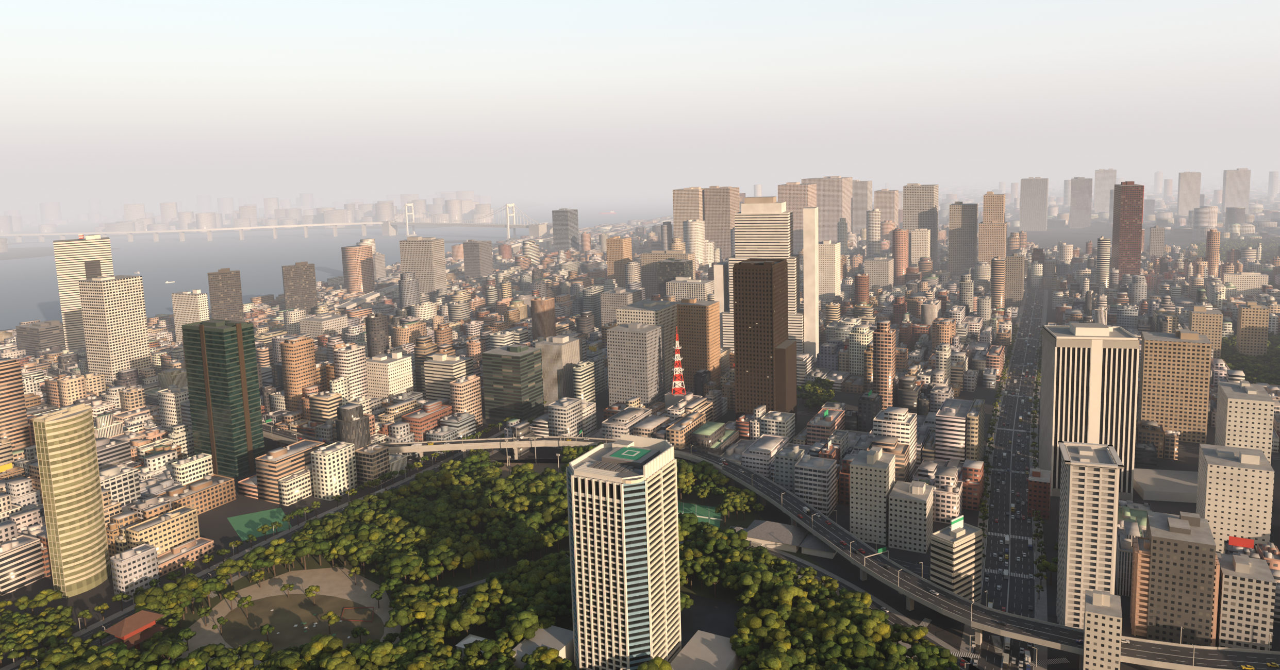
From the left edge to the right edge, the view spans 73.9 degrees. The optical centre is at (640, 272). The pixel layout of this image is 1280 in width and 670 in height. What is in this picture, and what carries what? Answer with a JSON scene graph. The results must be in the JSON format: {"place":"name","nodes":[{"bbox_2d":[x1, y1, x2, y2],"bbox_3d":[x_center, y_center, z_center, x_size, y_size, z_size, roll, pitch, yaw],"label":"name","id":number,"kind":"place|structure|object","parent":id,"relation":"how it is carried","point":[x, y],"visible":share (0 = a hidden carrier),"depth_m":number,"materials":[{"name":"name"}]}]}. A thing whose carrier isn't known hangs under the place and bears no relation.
{"place":"outdoors","nodes":[
{"label":"outdoors","id":0,"kind":"place"},
{"bbox_2d":[0,190,616,283],"bbox_3d":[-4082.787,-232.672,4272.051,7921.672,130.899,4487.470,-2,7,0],"label":"skyline","id":1,"kind":"structure","parent":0,"point":[460,206],"depth_m":4310.89},
{"bbox_2d":[102,435,836,669],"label":"park ground","id":2,"kind":"structure","parent":0,"point":[294,619],"depth_m":490.65,"materials":[{"name":"soil"}]},
{"bbox_2d":[0,148,1279,669],"bbox_3d":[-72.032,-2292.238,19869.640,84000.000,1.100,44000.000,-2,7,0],"label":"ground","id":3,"kind":"structure","parent":0,"point":[167,264],"depth_m":2801.18,"materials":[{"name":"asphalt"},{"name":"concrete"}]},
{"bbox_2d":[32,403,110,598],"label":"gold glass tower","id":4,"kind":"structure","parent":3,"relation":"on","point":[67,455],"depth_m":514.91,"materials":[{"name":"glass"},{"name":"metal"}]},
{"bbox_2d":[181,319,264,478],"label":"teal glass tower","id":5,"kind":"structure","parent":3,"relation":"on","point":[221,371],"depth_m":712.73,"materials":[{"name":"teal glass"}]},
{"bbox_2d":[0,400,546,669],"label":"street trees","id":6,"kind":"object","parent":3,"relation":"on","point":[186,634],"visible":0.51,"depth_m":496.57,"materials":[{"name":"green plant"}]},
{"bbox_2d":[0,203,553,310],"bbox_3d":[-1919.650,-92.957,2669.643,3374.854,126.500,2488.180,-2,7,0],"label":"suspension bridge","id":7,"kind":"structure","parent":3,"relation":"on","point":[389,228],"depth_m":3224.28,"materials":[{"name":"white metal"}]},
{"bbox_2d":[24,442,960,669],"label":"park trees","id":8,"kind":"object","parent":3,"relation":"on","point":[858,629],"visible":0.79,"depth_m":477.65,"materials":[{"name":"green plant"}]},
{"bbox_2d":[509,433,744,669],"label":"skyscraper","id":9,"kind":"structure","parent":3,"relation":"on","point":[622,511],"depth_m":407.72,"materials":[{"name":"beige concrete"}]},
{"bbox_2d":[0,165,1279,623],"bbox_3d":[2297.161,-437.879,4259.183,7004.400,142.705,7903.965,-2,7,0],"label":"city blocks","id":10,"kind":"structure","parent":3,"relation":"on","point":[914,344],"depth_m":902.32,"materials":[{"name":"beige concrete"}]},
{"bbox_2d":[664,326,692,408],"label":"radio tower","id":11,"kind":"structure","parent":10,"relation":"on","point":[675,396],"depth_m":841.38,"materials":[{"name":"red metal"}]},
{"bbox_2d":[0,236,1279,666],"bbox_3d":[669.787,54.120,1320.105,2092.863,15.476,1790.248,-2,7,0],"label":"trees","id":12,"kind":"object","parent":3,"relation":"on","point":[12,624],"visible":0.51,"depth_m":517.13,"materials":[{"name":"green plant"}]},
{"bbox_2d":[15,168,1275,669],"bbox_3d":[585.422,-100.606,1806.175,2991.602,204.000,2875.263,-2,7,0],"label":"buildings","id":13,"kind":"structure","parent":3,"relation":"on","point":[104,313],"depth_m":976.27,"materials":[{"name":"beige concrete"}]},
{"bbox_2d":[35,359,1279,669],"bbox_3d":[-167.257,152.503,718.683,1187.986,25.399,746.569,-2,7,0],"label":"expressway","id":14,"kind":"structure","parent":3,"relation":"on","point":[912,587],"depth_m":471.80,"materials":[{"name":"concrete"}]},
{"bbox_2d":[733,258,796,424],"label":"dark tower","id":15,"kind":"structure","parent":3,"relation":"on","point":[765,351],"depth_m":775.92,"materials":[{"name":"brown concrete"}]},
{"bbox_2d":[930,514,982,603],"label":"office building","id":16,"kind":"structure","parent":3,"relation":"on","point":[956,548],"depth_m":466.19,"materials":[{"name":"white concrete"}]},
{"bbox_2d":[977,324,1047,599],"bbox_3d":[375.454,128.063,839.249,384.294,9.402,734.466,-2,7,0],"label":"avenue trees","id":17,"kind":"object","parent":3,"relation":"on","point":[983,509],"visible":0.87,"depth_m":706.57,"materials":[{"name":"green plant"}]},
{"bbox_2d":[1056,440,1124,629],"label":"high-rise building","id":18,"kind":"structure","parent":3,"relation":"on","point":[1089,505],"depth_m":424.77,"materials":[{"name":"beige concrete"}]},
{"bbox_2d":[1038,322,1198,503],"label":"skyscraper","id":19,"kind":"structure","parent":3,"relation":"on","point":[1089,382],"depth_m":607.31,"materials":[{"name":"beige concrete"}]},
{"bbox_2d":[1129,536,1220,646],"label":"zigzag apartments","id":20,"kind":"structure","parent":3,"relation":"on","point":[1140,581],"depth_m":436.07,"materials":[{"name":"beige concrete"}]},
{"bbox_2d":[0,284,1279,669],"bbox_3d":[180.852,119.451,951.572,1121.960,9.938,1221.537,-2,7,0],"label":"roads","id":21,"kind":"structure","parent":0,"point":[1016,594],"depth_m":540.70,"materials":[{"name":"grey asphalt"}]},
{"bbox_2d":[14,288,1278,669],"bbox_3d":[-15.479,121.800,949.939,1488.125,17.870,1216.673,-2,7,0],"label":"cars","id":22,"kind":"object","parent":21,"relation":"on","point":[1026,653],"visible":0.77,"depth_m":552.14,"materials":[{"name":"paint"}]},
{"bbox_2d":[0,0,1279,189],"label":"sky","id":23,"kind":"structure","parent":0,"point":[93,93],"materials":[{"name":"white"}]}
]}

